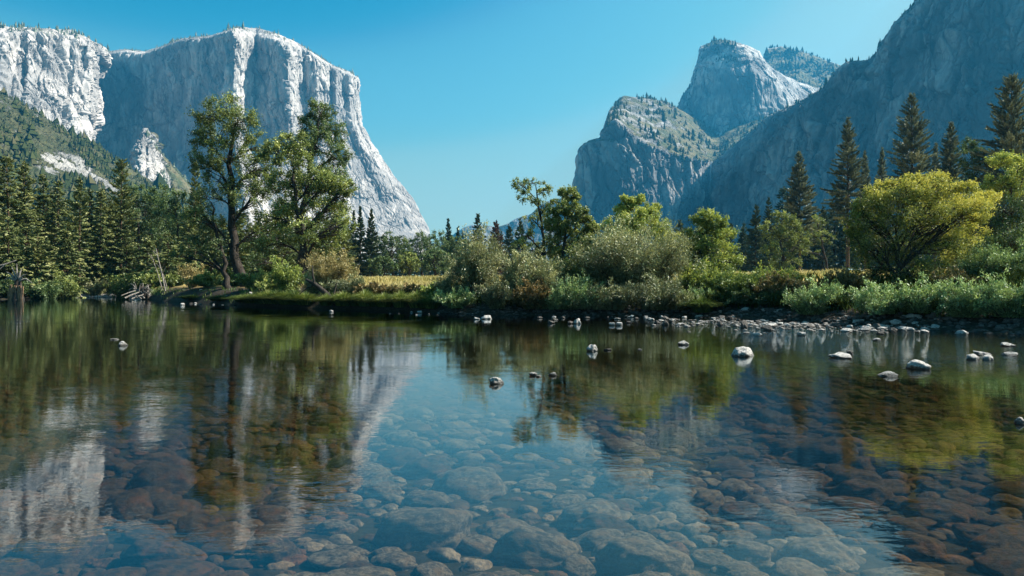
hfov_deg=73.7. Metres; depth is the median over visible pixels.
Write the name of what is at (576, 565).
cobble
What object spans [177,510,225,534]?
cobble
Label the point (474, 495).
cobble
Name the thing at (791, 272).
shrub
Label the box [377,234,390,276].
fir tree
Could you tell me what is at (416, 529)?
cobble
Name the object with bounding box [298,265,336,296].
fallen trunk
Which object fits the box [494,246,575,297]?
willow bush
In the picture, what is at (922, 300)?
willow bush
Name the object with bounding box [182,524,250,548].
cobble
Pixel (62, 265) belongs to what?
cedar tree
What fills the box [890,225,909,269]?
fir tree
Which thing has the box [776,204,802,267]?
fir tree
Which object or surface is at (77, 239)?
fir tree
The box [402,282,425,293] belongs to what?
shrub
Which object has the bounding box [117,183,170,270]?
oak tree
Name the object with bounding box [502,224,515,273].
fir tree
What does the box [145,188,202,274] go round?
oak tree
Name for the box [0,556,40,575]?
cobble
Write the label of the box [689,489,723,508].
cobble
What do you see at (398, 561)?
cobble
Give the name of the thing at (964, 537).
cobble
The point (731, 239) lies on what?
fir tree
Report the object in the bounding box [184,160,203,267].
pine tree
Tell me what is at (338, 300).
sedge tussock
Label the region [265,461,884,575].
cobbles
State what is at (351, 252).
fir tree
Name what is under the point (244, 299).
sedge tussock
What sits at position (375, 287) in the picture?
shrub
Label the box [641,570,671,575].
cobble
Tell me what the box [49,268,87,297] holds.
shrub
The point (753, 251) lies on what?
fir tree
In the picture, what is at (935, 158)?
pine tree
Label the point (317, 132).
cottonwood tree
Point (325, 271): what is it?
willow bush
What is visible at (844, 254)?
fir tree
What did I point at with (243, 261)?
cedar tree
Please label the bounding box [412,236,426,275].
fir tree
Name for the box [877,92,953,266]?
pine tree
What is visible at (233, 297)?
sedge tussock
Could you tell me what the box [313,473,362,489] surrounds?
cobble
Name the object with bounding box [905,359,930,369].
river stone
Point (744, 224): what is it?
fir tree
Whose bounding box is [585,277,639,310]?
willow bush
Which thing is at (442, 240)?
oak tree
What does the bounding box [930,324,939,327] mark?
river stone
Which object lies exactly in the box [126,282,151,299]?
root tangle
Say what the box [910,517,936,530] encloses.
cobble
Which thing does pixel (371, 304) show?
sedge tussock
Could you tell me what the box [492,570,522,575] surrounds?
cobble
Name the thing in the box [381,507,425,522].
cobble
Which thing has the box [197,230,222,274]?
fir tree
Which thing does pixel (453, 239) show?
oak tree
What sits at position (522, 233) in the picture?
fir tree
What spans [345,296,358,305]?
sedge tussock
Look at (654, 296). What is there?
willow bush
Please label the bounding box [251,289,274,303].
sedge tussock
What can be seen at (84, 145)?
scrub forest
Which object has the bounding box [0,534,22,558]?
cobble
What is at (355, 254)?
fir tree
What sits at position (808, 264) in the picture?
fir tree
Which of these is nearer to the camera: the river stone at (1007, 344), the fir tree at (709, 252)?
the river stone at (1007, 344)
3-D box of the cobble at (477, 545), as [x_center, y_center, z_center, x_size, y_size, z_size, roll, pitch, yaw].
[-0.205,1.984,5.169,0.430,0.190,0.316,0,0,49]
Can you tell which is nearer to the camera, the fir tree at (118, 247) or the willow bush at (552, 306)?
the willow bush at (552, 306)
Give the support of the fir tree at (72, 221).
on the ground at (954, 546)
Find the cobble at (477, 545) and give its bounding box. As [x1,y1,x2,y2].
[459,534,496,556]
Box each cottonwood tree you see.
[167,180,230,288]
[179,90,279,286]
[254,129,358,276]
[269,97,356,277]
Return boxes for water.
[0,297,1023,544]
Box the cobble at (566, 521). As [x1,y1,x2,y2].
[557,498,621,531]
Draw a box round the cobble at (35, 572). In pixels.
[23,569,53,575]
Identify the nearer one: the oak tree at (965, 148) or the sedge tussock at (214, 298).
the sedge tussock at (214, 298)
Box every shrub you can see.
[0,277,34,297]
[26,279,64,298]
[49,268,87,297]
[100,273,137,296]
[131,267,172,288]
[151,273,184,286]
[185,269,223,286]
[214,276,239,285]
[228,268,274,288]
[252,278,277,290]
[265,255,305,292]
[352,281,387,295]
[380,282,410,294]
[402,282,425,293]
[419,280,453,295]
[508,276,565,309]
[540,255,583,288]
[551,239,607,284]
[676,255,722,290]
[693,291,736,306]
[697,265,744,294]
[711,260,787,294]
[723,294,757,304]
[725,286,800,304]
[746,269,827,295]
[750,263,806,282]
[761,290,794,306]
[808,285,854,301]
[818,267,873,290]
[825,293,853,307]
[928,263,982,286]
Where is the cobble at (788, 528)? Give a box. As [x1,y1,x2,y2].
[769,513,836,538]
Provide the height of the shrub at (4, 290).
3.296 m
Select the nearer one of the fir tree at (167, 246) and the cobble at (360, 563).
the cobble at (360, 563)
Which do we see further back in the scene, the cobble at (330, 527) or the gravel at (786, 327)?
the gravel at (786, 327)
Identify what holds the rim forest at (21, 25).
on the mountain at (58, 75)
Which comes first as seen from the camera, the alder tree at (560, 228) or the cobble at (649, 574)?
the cobble at (649, 574)
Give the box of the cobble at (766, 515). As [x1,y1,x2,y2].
[756,503,796,525]
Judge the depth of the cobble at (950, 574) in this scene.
4.42 m
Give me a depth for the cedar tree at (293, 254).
103.28 m
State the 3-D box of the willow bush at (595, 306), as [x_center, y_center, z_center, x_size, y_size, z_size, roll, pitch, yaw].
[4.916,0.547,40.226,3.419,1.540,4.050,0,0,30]
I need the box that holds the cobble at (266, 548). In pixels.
[245,532,300,567]
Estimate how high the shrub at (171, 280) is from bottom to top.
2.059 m
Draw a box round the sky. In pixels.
[0,0,913,277]
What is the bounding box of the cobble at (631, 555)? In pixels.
[595,536,693,575]
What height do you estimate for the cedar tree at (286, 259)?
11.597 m
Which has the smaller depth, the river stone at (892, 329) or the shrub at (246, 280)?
the river stone at (892, 329)
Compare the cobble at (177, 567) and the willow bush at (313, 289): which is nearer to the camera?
the cobble at (177, 567)
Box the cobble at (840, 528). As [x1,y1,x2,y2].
[799,508,862,534]
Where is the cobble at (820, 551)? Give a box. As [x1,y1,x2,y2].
[776,537,855,571]
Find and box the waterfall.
[708,162,710,208]
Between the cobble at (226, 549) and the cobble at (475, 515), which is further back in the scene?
the cobble at (475, 515)
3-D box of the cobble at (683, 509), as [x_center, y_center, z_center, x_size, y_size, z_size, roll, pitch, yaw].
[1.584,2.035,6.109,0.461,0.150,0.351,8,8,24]
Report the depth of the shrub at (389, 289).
50.11 m
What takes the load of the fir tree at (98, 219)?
on the ground at (954, 546)
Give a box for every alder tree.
[508,177,560,263]
[543,184,600,267]
[599,193,681,249]
[679,207,745,276]
[838,169,1000,283]
[936,189,1004,264]
[962,192,1023,259]
[973,149,1023,252]
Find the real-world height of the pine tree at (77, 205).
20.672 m
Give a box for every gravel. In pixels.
[77,293,139,297]
[659,317,936,333]
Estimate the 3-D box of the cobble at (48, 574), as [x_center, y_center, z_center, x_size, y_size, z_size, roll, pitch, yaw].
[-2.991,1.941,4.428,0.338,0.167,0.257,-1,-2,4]
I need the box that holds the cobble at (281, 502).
[265,496,300,505]
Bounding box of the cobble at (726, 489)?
[717,479,748,499]
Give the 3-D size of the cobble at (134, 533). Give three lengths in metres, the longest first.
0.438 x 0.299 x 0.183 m
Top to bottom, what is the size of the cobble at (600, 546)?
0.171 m
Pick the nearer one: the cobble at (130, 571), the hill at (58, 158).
the cobble at (130, 571)
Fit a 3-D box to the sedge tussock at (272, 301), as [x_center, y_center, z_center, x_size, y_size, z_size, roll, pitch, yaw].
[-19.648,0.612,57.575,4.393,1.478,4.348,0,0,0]
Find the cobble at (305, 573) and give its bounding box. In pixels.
[292,571,333,575]
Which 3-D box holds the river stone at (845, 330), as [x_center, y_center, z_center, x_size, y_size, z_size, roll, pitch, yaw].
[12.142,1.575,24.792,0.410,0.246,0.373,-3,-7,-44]
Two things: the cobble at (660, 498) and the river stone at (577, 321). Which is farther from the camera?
the river stone at (577, 321)
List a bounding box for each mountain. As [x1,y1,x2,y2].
[0,26,112,143]
[99,27,430,269]
[440,195,569,260]
[565,96,761,263]
[678,40,819,135]
[707,0,1023,266]
[763,46,840,87]
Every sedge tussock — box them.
[167,294,199,299]
[192,295,228,300]
[219,294,244,301]
[226,292,256,302]
[243,290,265,303]
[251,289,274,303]
[257,288,283,303]
[268,289,293,304]
[277,288,307,304]
[283,291,319,304]
[311,292,332,305]
[319,290,354,305]
[343,287,378,305]
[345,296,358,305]
[361,294,379,306]
[365,292,393,306]
[382,290,407,307]
[398,290,428,307]
[411,294,427,307]
[414,293,441,308]
[676,295,725,312]
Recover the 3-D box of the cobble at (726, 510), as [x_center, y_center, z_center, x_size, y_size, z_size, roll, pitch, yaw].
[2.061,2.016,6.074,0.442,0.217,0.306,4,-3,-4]
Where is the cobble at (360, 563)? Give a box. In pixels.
[339,560,374,568]
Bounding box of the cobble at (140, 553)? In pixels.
[120,537,207,566]
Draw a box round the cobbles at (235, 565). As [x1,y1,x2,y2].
[5,348,1023,575]
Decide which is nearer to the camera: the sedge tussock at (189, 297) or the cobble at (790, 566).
the cobble at (790, 566)
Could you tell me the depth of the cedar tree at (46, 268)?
103.76 m
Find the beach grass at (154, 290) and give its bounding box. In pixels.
[27,286,168,295]
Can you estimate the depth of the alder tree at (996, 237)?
41.96 m
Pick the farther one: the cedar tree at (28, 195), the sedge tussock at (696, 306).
the cedar tree at (28, 195)
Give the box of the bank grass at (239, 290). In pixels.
[161,286,337,305]
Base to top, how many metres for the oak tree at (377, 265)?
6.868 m
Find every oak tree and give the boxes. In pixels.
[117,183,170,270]
[133,182,181,265]
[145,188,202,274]
[239,222,299,274]
[367,255,398,276]
[373,230,416,275]
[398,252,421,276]
[404,230,441,276]
[418,229,455,274]
[418,246,451,275]
[442,235,468,274]
[757,209,813,270]
[801,214,837,269]
[948,136,1009,258]
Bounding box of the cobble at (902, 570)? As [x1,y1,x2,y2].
[859,565,944,575]
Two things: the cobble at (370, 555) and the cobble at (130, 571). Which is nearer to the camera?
the cobble at (130, 571)
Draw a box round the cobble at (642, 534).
[624,530,664,543]
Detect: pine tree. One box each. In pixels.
[62,177,95,294]
[94,158,140,270]
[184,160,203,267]
[774,151,823,269]
[820,117,872,268]
[852,150,880,269]
[869,147,894,252]
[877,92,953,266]
[922,142,943,266]
[930,121,965,256]
[953,72,1023,242]
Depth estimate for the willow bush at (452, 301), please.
42.32 m
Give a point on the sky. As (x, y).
(461, 100)
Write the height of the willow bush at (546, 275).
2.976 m
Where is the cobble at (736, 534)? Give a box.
[718,529,756,540]
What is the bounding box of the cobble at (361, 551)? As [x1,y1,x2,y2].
[332,545,369,555]
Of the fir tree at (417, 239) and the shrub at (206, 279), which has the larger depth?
the fir tree at (417, 239)
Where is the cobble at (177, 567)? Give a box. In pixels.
[143,559,224,575]
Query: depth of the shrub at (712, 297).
37.67 m
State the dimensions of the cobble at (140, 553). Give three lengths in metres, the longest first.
0.583 x 0.378 x 0.304 m
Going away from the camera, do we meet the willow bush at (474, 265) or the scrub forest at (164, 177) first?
the willow bush at (474, 265)
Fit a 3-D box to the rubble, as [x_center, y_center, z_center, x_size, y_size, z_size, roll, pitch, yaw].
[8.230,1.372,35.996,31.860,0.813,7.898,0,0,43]
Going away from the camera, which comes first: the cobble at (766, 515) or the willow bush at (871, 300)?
the cobble at (766, 515)
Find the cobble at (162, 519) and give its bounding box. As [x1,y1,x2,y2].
[148,513,180,524]
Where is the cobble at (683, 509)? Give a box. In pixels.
[664,502,710,523]
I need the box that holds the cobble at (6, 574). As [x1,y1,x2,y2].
[0,572,19,575]
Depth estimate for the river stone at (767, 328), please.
25.41 m
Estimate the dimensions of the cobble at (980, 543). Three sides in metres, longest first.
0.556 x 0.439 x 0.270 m
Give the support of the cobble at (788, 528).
on the ground at (954, 546)
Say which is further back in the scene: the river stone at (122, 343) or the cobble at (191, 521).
the river stone at (122, 343)
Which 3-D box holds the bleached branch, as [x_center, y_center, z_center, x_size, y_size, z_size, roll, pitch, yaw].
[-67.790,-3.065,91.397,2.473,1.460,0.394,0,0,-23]
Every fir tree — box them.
[40,194,61,250]
[55,204,87,267]
[59,203,72,276]
[65,222,85,273]
[83,197,111,270]
[95,189,123,275]
[96,207,132,277]
[122,201,147,277]
[140,198,156,271]
[154,218,181,270]
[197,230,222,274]
[213,214,227,271]
[243,215,255,265]
[341,223,357,270]
[345,210,361,268]
[348,236,358,275]
[353,206,367,275]
[359,208,381,275]
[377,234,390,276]
[391,238,407,275]
[411,239,421,276]
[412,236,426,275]
[442,218,451,275]
[454,226,460,268]
[467,213,487,251]
[487,220,505,274]
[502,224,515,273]
[512,218,527,265]
[673,219,692,272]
[696,229,722,269]
[726,223,741,272]
[737,226,750,271]
[739,223,746,254]
[740,204,770,271]
[745,228,759,270]
[756,197,780,270]
[770,186,806,268]
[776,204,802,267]
[779,216,803,269]
[789,230,809,270]
[796,248,813,271]
[801,210,822,265]
[809,205,835,270]
[820,187,853,269]
[830,196,850,269]
[831,218,860,269]
[845,190,877,269]
[875,215,899,268]
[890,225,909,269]
[894,230,909,267]
[908,227,932,264]
[915,249,955,268]
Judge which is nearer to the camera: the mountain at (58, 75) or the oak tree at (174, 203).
the oak tree at (174, 203)
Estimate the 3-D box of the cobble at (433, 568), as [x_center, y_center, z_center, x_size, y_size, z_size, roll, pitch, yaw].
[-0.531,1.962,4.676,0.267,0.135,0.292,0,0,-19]
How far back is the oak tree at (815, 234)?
123.75 m
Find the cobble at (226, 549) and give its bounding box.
[199,540,240,558]
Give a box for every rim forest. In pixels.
[0,21,107,51]
[107,21,357,77]
[677,36,736,107]
[713,0,919,161]
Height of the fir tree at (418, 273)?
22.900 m
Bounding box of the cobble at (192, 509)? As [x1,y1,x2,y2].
[155,502,200,514]
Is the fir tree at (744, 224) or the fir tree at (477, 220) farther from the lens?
the fir tree at (744, 224)
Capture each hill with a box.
[0,94,223,263]
[129,128,205,210]
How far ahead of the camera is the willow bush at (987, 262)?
35.00 m
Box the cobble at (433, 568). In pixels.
[414,561,452,575]
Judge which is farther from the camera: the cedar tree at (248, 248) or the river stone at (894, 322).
the cedar tree at (248, 248)
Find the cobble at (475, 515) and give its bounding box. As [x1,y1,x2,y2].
[457,508,480,519]
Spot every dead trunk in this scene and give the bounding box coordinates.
[150,253,162,290]
[153,249,165,290]
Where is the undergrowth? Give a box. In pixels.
[440,267,1023,318]
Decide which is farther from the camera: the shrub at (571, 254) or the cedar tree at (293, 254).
the cedar tree at (293, 254)
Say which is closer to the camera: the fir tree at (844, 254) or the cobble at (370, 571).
the cobble at (370, 571)
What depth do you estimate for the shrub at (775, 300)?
34.93 m
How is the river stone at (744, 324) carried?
in the water
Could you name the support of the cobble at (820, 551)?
on the ground at (954, 546)
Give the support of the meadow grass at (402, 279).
on the ground at (954, 546)
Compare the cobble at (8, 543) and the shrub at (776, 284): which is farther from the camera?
the shrub at (776, 284)
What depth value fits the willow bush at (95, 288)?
119.29 m
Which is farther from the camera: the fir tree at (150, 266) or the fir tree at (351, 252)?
the fir tree at (150, 266)
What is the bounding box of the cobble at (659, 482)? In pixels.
[655,474,707,488]
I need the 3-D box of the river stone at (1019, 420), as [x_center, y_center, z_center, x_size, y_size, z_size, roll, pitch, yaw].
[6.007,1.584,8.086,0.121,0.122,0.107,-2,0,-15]
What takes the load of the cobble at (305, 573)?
on the ground at (954, 546)
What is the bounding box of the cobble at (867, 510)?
[821,497,878,515]
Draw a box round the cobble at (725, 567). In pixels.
[717,561,759,572]
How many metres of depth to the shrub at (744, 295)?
36.63 m
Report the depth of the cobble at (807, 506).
6.16 m
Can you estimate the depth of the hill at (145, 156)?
1911.43 m
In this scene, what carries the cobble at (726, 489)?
on the ground at (954, 546)
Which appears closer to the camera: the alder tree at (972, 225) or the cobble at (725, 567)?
the cobble at (725, 567)
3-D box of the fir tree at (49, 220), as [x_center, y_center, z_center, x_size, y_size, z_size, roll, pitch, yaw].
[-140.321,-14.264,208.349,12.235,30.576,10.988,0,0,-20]
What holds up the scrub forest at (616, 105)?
on the mountain at (610, 169)
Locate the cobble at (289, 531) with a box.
[250,523,304,539]
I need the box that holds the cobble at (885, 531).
[873,515,927,536]
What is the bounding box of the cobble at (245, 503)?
[240,494,266,505]
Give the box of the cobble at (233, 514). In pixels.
[215,508,248,522]
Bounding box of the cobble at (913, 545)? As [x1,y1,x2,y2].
[884,531,946,560]
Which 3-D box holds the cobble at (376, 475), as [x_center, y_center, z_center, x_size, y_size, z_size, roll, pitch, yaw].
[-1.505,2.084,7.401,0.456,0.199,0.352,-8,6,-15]
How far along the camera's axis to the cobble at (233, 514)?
5.91 m
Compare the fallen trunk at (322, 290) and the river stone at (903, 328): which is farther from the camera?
the fallen trunk at (322, 290)
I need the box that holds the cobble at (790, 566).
[770,557,827,575]
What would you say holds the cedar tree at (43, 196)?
on the ground at (954, 546)
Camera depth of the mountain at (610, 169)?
2218.76 m
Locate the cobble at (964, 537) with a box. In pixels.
[952,523,990,544]
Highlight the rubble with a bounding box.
[438,304,1023,334]
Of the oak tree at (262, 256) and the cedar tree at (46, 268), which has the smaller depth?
the oak tree at (262, 256)
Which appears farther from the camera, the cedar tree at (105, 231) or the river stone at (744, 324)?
the cedar tree at (105, 231)
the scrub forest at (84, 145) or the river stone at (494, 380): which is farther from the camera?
the scrub forest at (84, 145)
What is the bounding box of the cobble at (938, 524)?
[902,505,977,528]
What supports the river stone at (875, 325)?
on the ground at (954, 546)
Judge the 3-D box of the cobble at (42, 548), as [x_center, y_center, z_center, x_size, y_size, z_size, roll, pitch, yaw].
[-3.324,1.937,5.003,0.625,0.366,0.520,-5,13,-12]
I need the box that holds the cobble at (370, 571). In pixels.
[326,566,394,575]
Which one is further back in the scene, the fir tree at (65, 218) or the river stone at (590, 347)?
the fir tree at (65, 218)
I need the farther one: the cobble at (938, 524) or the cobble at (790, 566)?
the cobble at (938, 524)
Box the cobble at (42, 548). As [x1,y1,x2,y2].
[13,521,108,568]
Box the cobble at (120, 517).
[115,503,153,521]
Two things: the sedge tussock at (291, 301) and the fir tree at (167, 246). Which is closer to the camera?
the sedge tussock at (291, 301)
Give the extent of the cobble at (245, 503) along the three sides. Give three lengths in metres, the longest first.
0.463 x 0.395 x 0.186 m
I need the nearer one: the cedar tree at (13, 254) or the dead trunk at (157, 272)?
the dead trunk at (157, 272)
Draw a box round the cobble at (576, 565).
[559,554,595,575]
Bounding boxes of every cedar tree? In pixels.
[0,156,36,281]
[0,174,12,275]
[0,216,36,289]
[6,160,46,287]
[12,225,57,295]
[27,173,59,280]
[39,180,77,281]
[50,222,89,297]
[80,187,99,280]
[81,233,110,285]
[84,189,115,292]
[98,197,124,292]
[109,228,140,286]
[130,235,163,287]
[146,232,184,276]
[171,209,203,271]
[193,219,228,277]
[217,209,255,278]
[240,218,271,276]
[257,215,297,280]
[285,216,319,274]
[313,219,338,268]
[331,226,356,274]
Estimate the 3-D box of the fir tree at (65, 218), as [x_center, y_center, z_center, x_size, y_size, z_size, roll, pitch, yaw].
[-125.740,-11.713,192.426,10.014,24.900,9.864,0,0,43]
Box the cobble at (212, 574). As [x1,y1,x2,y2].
[199,572,224,575]
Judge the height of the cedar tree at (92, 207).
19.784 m
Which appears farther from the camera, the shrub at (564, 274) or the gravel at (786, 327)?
the shrub at (564, 274)
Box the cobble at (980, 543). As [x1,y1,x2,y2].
[967,525,1023,552]
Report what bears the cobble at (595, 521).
on the ground at (954, 546)
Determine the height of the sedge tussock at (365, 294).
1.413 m
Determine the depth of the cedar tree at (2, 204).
104.98 m
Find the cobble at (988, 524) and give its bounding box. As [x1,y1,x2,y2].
[974,522,998,525]
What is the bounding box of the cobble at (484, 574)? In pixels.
[467,572,497,575]
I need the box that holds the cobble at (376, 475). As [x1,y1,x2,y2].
[357,470,393,480]
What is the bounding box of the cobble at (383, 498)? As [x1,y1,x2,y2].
[356,481,401,502]
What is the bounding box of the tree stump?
[4,264,31,299]
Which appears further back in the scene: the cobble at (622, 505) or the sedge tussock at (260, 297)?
the sedge tussock at (260, 297)
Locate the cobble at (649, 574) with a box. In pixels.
[628,573,660,575]
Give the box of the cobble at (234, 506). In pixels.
[201,499,240,509]
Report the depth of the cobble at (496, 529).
5.49 m
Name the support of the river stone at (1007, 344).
in the water
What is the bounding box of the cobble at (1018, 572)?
[1004,568,1023,575]
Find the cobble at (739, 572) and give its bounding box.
[726,569,768,575]
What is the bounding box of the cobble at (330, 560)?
[306,549,368,570]
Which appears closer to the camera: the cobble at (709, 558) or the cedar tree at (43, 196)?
the cobble at (709, 558)
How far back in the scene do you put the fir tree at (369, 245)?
184.48 m
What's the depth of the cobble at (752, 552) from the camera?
4.95 m
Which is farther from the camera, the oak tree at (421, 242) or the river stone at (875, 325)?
the oak tree at (421, 242)
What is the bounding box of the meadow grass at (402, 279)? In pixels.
[336,267,949,287]
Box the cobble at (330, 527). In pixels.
[314,519,357,535]
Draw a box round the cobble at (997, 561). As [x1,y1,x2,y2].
[973,548,1023,575]
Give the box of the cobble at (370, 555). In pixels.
[366,547,401,559]
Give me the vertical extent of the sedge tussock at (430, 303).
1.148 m
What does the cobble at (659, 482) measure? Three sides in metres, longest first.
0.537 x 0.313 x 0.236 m
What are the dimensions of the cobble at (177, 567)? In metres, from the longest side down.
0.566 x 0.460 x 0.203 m
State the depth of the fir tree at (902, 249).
206.90 m
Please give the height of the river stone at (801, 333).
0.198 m
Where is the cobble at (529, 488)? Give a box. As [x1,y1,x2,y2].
[512,478,555,491]
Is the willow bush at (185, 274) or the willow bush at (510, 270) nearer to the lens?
the willow bush at (510, 270)
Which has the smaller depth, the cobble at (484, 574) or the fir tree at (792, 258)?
the cobble at (484, 574)
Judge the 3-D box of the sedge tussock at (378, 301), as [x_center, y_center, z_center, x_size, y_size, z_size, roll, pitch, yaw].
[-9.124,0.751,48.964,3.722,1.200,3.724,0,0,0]
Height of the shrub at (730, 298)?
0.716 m
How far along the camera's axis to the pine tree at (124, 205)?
127.55 m
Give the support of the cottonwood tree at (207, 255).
on the ground at (954, 546)
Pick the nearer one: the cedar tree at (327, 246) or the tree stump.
the tree stump
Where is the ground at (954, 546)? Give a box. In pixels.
[0,274,1023,575]
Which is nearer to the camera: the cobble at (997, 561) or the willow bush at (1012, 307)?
the cobble at (997, 561)
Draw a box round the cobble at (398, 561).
[369,551,417,570]
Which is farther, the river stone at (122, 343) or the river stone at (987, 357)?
the river stone at (122, 343)
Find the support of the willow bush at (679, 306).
on the ground at (954, 546)
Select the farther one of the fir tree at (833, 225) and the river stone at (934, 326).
the fir tree at (833, 225)
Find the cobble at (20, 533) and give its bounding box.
[9,519,66,536]
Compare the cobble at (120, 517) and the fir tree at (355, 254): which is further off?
the fir tree at (355, 254)
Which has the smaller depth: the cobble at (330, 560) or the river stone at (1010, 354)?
the cobble at (330, 560)
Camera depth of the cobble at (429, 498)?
6.39 m
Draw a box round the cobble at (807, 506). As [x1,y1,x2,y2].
[786,503,810,516]
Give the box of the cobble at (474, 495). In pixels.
[431,469,506,503]
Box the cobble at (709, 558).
[690,549,736,567]
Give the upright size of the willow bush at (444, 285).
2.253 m
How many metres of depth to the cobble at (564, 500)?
6.31 m
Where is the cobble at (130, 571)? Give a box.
[81,566,146,575]
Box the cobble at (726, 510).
[719,501,759,522]
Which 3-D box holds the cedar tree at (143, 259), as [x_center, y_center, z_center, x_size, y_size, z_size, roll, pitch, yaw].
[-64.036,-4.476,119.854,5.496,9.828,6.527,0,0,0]
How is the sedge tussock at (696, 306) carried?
on the ground at (954, 546)
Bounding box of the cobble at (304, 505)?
[284,501,318,515]
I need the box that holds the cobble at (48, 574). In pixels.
[34,573,71,575]
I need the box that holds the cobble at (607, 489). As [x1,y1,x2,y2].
[592,468,648,498]
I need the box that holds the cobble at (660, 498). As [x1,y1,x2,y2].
[647,485,695,505]
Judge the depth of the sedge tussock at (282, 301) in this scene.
55.73 m
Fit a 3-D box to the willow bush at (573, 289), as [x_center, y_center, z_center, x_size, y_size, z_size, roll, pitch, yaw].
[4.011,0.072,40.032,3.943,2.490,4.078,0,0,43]
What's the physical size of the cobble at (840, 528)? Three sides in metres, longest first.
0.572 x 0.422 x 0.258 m
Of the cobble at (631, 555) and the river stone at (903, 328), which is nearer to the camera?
the cobble at (631, 555)
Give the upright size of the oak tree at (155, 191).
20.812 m
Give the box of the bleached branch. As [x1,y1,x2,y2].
[0,260,16,268]
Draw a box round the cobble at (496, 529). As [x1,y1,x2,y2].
[476,518,543,540]
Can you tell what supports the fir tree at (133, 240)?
on the ground at (954, 546)
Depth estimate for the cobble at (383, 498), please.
6.73 m
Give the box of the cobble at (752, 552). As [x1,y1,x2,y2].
[723,539,773,563]
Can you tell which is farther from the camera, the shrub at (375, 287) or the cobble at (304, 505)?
the shrub at (375, 287)
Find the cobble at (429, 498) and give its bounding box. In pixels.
[403,490,453,507]
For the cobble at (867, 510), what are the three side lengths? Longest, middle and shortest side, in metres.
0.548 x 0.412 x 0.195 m
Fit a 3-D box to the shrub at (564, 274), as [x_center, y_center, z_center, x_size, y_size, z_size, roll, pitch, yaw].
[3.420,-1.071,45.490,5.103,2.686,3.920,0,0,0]
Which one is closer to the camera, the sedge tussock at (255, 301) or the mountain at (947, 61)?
the sedge tussock at (255, 301)
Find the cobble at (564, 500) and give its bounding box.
[547,494,583,510]
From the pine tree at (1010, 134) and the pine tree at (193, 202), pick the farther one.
the pine tree at (193, 202)
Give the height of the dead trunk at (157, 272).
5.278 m
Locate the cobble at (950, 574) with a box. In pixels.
[944,572,965,575]
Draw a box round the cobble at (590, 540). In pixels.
[573,528,625,550]
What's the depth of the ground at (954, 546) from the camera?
6.51 m
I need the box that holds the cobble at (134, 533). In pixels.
[121,523,172,544]
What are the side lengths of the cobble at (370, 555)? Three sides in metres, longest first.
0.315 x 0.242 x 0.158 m
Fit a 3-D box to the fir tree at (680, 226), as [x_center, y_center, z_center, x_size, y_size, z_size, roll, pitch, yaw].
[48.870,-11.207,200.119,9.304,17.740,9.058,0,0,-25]
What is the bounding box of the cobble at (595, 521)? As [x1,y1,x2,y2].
[571,513,635,536]
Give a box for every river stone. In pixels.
[118,341,127,345]
[480,315,491,318]
[489,377,503,383]
[574,318,580,323]
[586,344,597,350]
[678,341,688,344]
[731,346,753,356]
[741,320,747,327]
[763,325,771,330]
[797,332,805,335]
[828,352,851,358]
[830,322,840,326]
[840,328,851,331]
[857,326,870,330]
[871,323,880,328]
[877,371,897,376]
[888,327,896,331]
[890,319,901,324]
[898,326,910,330]
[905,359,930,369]
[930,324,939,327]
[954,330,968,334]
[966,354,979,359]
[973,351,991,354]
[982,355,993,359]
[1000,342,1015,346]
[1001,352,1017,355]
[1014,417,1023,423]
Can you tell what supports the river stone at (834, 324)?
in the water
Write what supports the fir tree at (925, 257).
on the ground at (954, 546)
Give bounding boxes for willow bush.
[81,276,108,295]
[177,262,208,286]
[296,267,325,292]
[300,247,360,290]
[320,271,365,293]
[429,267,466,297]
[431,285,482,308]
[439,221,511,295]
[472,276,515,309]
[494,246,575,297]
[506,260,568,291]
[536,286,574,309]
[546,269,607,309]
[566,221,632,289]
[567,209,708,293]
[571,289,616,310]
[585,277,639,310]
[626,272,684,310]
[668,290,700,310]
[681,285,714,298]
[780,271,850,315]
[847,276,919,314]
[883,271,959,314]
[927,275,1008,318]
[946,241,1023,279]
[960,266,1023,318]
[984,235,1023,273]
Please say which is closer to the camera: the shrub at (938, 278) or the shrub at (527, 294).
the shrub at (938, 278)
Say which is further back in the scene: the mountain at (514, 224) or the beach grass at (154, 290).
the mountain at (514, 224)
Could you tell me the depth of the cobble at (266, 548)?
4.93 m
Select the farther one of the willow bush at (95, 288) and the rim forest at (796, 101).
the rim forest at (796, 101)
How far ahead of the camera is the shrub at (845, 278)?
34.26 m
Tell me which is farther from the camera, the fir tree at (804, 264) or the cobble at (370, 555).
the fir tree at (804, 264)
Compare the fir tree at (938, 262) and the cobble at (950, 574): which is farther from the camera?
the fir tree at (938, 262)
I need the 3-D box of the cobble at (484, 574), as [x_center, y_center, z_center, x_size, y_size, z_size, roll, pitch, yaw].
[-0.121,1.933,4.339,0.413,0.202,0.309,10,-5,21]
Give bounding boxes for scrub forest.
[0,88,260,260]
[146,128,187,199]
[605,92,762,168]
[763,44,841,87]
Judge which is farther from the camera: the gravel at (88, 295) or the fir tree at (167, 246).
the fir tree at (167, 246)
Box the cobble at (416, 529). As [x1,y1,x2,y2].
[372,508,472,551]
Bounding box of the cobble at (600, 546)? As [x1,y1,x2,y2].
[591,537,624,556]
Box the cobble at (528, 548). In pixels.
[491,527,580,570]
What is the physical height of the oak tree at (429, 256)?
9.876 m
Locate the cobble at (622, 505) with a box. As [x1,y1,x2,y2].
[606,499,636,514]
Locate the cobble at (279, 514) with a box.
[247,505,293,524]
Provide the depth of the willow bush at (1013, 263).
35.22 m

